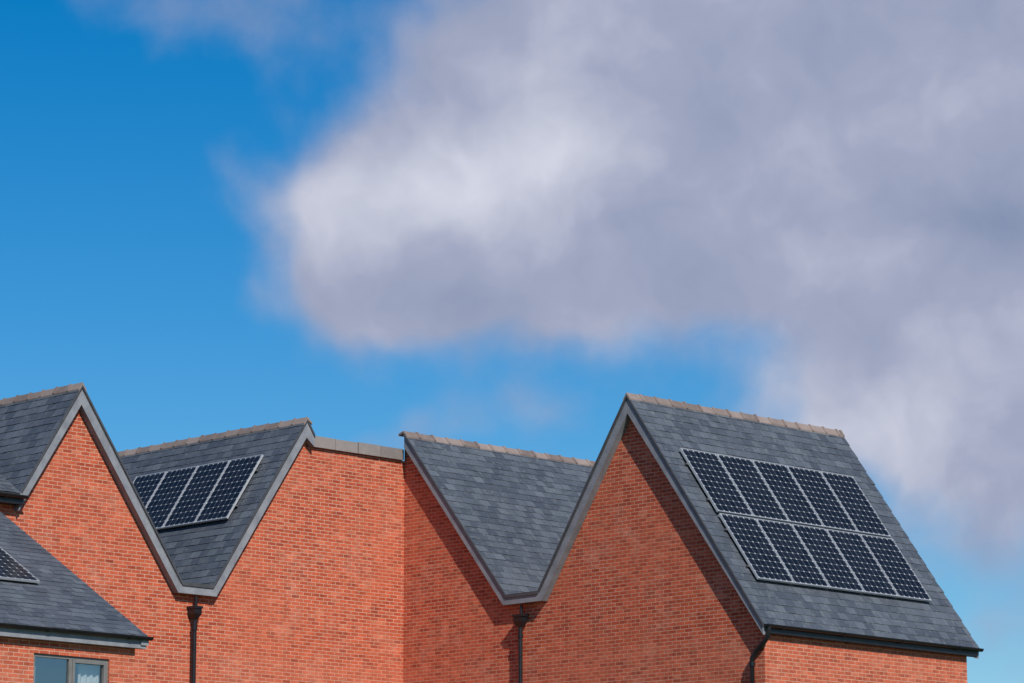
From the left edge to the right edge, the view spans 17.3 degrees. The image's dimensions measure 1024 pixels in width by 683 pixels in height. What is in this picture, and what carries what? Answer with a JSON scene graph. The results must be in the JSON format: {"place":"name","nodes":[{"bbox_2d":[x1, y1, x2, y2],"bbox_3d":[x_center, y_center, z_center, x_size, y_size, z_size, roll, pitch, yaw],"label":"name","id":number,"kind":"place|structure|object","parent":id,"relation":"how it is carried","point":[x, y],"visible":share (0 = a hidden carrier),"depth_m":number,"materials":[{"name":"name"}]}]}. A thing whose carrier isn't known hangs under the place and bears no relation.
{"place":"outdoors","nodes":[
{"label":"outdoors","id":0,"kind":"place"},
{"bbox_2d":[0,511,147,636],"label":"roof slates","id":1,"kind":"object","parent":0,"point":[60,595],"visible":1,"depth_m":63.91,"materials":[{"name":"grey stone"}]},
{"bbox_2d":[0,410,403,682],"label":"walls","id":2,"kind":"structure","parent":0,"point":[311,590],"depth_m":72.89,"materials":[{"name":"red brick"}]},
{"bbox_2d":[0,496,22,505],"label":"fascia board","id":3,"kind":"object","parent":2,"relation":"attached to","point":[10,501],"visible":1,"depth_m":68.04,"materials":[{"name":"black plastic"}]},
{"bbox_2d":[0,492,27,498],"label":"gutter","id":4,"kind":"object","parent":3,"relation":"attached to","point":[11,495],"visible":1,"depth_m":67.97,"materials":[{"name":"black plastic"}]},
{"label":"roof slate deck","id":5,"kind":"object","parent":4,"relation":"on","visible":0},
{"bbox_2d":[0,476,19,492],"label":"roof slates","id":6,"kind":"object","parent":5,"relation":"on","point":[5,485],"visible":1,"depth_m":68.22,"materials":[{"name":"grey stone"}]},
{"bbox_2d":[27,390,81,484],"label":"trim","id":7,"kind":"structure","parent":2,"relation":"attached to","point":[54,437],"depth_m":69.08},
{"bbox_2d":[0,390,77,490],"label":"roof slates","id":8,"kind":"object","parent":7,"relation":"on","point":[28,428],"visible":0.96,"depth_m":69.77,"materials":[{"name":"grey stone"}]},
{"bbox_2d":[0,382,86,405],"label":"ridge tiles","id":9,"kind":"object","parent":8,"relation":"on","point":[43,393],"visible":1,"depth_m":70.61,"materials":[{"name":"ceramic"}]},
{"bbox_2d":[82,389,179,581],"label":"trim","id":10,"kind":"structure","parent":2,"relation":"on","point":[123,471],"depth_m":70.23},
{"bbox_2d":[14,385,314,596],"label":"verge boards","id":11,"kind":"object","parent":2,"relation":"attached to","point":[84,407],"visible":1,"depth_m":70.50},
{"bbox_2d":[191,619,196,682],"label":"drainpipe","id":12,"kind":"object","parent":2,"relation":"attached to","point":[193,657],"visible":1,"depth_m":70.88,"materials":[{"name":"black plastic"}]},
{"bbox_2d":[186,605,202,618],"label":"hopper head","id":13,"kind":"object","parent":2,"relation":"attached to","point":[194,611],"visible":1,"depth_m":71.02},
{"bbox_2d":[194,596,197,605],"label":"outlet spout","id":14,"kind":"object","parent":13,"relation":"attached to","point":[196,600],"visible":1,"depth_m":71.13,"materials":[{"name":"black plastic"}]},
{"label":"roof slates","id":15,"kind":"object","parent":2,"relation":"on","visible":0},
{"bbox_2d":[133,454,263,529],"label":"solar panel array","id":16,"kind":"object","parent":15,"relation":"on","point":[210,492],"visible":0.8,"depth_m":74.60,"materials":[{"name":"glass"},{"name":"silicon"},{"name":"aluminium"}]},
{"bbox_2d":[118,417,311,456],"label":"ridge tiles","id":17,"kind":"object","parent":15,"relation":"on","point":[217,436],"visible":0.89,"depth_m":76.14,"materials":[{"name":"ceramic"}]},
{"bbox_2d":[120,424,302,584],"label":"roof slates","id":18,"kind":"object","parent":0,"point":[199,553],"visible":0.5,"depth_m":73.74,"materials":[{"name":"grey stone"}]},
{"bbox_2d":[0,0,1023,682],"label":"sky","id":19,"kind":"structure","parent":0,"point":[501,223],"materials":[{"name":"blue"}]},
{"bbox_2d":[403,419,966,682],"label":"walls","id":20,"kind":"structure","parent":0,"point":[644,591],"depth_m":71.00,"materials":[{"name":"red brick"}]},
{"bbox_2d":[410,447,506,598],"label":"trim","id":21,"kind":"structure","parent":20,"relation":"on","point":[468,539],"depth_m":73.95,"materials":[{"name":"grey"}]},
{"bbox_2d":[398,431,595,466],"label":"ridge tiles","id":22,"kind":"object","parent":21,"relation":"on","point":[490,447],"visible":0.85,"depth_m":77.90,"materials":[{"name":"ceramic"}]},
{"bbox_2d":[408,438,592,593],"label":"roof slates","id":23,"kind":"object","parent":21,"relation":"on","point":[513,512],"visible":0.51,"depth_m":76.06,"materials":[{"name":"grey stone"}]},
{"bbox_2d":[518,627,522,682],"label":"drainpipe","id":24,"kind":"object","parent":20,"relation":"attached to","point":[520,658],"visible":1,"depth_m":72.40,"materials":[{"name":"black plastic"}]},
{"bbox_2d":[512,614,528,626],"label":"hopper head","id":25,"kind":"object","parent":20,"relation":"attached to","point":[519,620],"visible":1,"depth_m":72.52},
{"bbox_2d":[539,409,621,592],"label":"trim","id":26,"kind":"structure","parent":20,"relation":"attached to","point":[573,517],"depth_m":71.85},
{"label":"roof slates","id":27,"kind":"object","parent":26,"relation":"on","visible":0},
{"bbox_2d":[623,392,844,437],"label":"ridge tiles","id":28,"kind":"object","parent":27,"relation":"on","point":[732,414],"visible":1,"depth_m":73.40,"materials":[{"name":"ceramic"}]},
{"bbox_2d":[403,395,765,634],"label":"verge boards","id":29,"kind":"object","parent":20,"relation":"attached to","point":[628,412],"visible":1,"depth_m":71.61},
{"bbox_2d":[630,404,761,624],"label":"trim","id":30,"kind":"structure","parent":20,"relation":"on","point":[714,545],"depth_m":68.59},
{"bbox_2d":[631,400,978,647],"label":"roof slates","id":31,"kind":"object","parent":30,"relation":"on","point":[674,430],"visible":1,"depth_m":71.50,"materials":[{"name":"grey stone"}]},
{"bbox_2d":[679,448,931,601],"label":"solar panel array","id":32,"kind":"object","parent":31,"relation":"on","point":[774,550],"visible":1,"depth_m":71.38,"materials":[{"name":"glass"},{"name":"silicon"},{"name":"aluminium"}]},
{"bbox_2d":[750,626,770,682],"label":"drainpipe offset","id":33,"kind":"object","parent":20,"relation":"attached to","point":[761,644],"visible":1,"depth_m":67.63,"materials":[{"name":"black plastic"}]},
{"bbox_2d":[771,628,977,656],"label":"fascia board","id":34,"kind":"object","parent":20,"relation":"attached to","point":[855,640],"visible":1,"depth_m":69.87,"materials":[{"name":"black plastic"}]},
{"bbox_2d":[764,624,983,651],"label":"gutter","id":35,"kind":"object","parent":34,"relation":"attached to","point":[842,634],"visible":1,"depth_m":69.73,"materials":[{"name":"black plastic"}]},
{"label":"ground","id":36,"kind":"structure","parent":0,"visible":0},
{"bbox_2d":[0,637,134,682],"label":"walls","id":37,"kind":"structure","parent":36,"relation":"on","point":[16,660],"depth_m":62.28,"materials":[{"name":"red brick"}]},
{"bbox_2d":[35,657,77,682],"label":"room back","id":38,"kind":"object","parent":37,"relation":"attached to","point":[50,670],"depth_m":63.21,"materials":[{"name":"blue glass"}]},
{"bbox_2d":[33,653,107,682],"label":"window frame","id":39,"kind":"structure","parent":37,"relation":"attached to","point":[71,662],"depth_m":62.62,"materials":[{"name":"grey plastic"}]},
{"bbox_2d":[35,657,99,682],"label":"curtains","id":40,"kind":"object","parent":39,"relation":"attached to","point":[88,673],"visible":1,"depth_m":63.12,"materials":[{"name":"fabric"}]},
{"bbox_2d":[0,627,145,648],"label":"fascia board","id":41,"kind":"object","parent":37,"relation":"attached to","point":[68,637],"visible":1,"depth_m":62.47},
{"bbox_2d":[0,623,153,640],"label":"gutter","id":42,"kind":"object","parent":41,"relation":"attached to","point":[46,629],"visible":1,"depth_m":62.41,"materials":[{"name":"black plastic"}]},
{"bbox_2d":[140,640,148,645],"bbox_3d":[-8.768,4.515,65.744,0.175,3.254,5.200,11,-15,-43],"label":"verge board","id":43,"kind":"object","parent":37,"relation":"attached to","point":[144,642],"visible":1,"depth_m":63.62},
{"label":"flat roof","id":44,"kind":"object","parent":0,"visible":0},
{"bbox_2d":[313,436,403,460],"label":"coping stones","id":45,"kind":"object","parent":44,"relation":"on","point":[360,448],"visible":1,"depth_m":75.13,"materials":[{"name":"grey concrete"}]},
{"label":"roof slates","id":46,"kind":"object","parent":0,"visible":0},
{"bbox_2d":[0,547,39,582],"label":"solar panel array","id":47,"kind":"object","parent":46,"relation":"on","point":[12,568],"visible":1,"depth_m":64.18,"materials":[{"name":"glass"}]}
]}

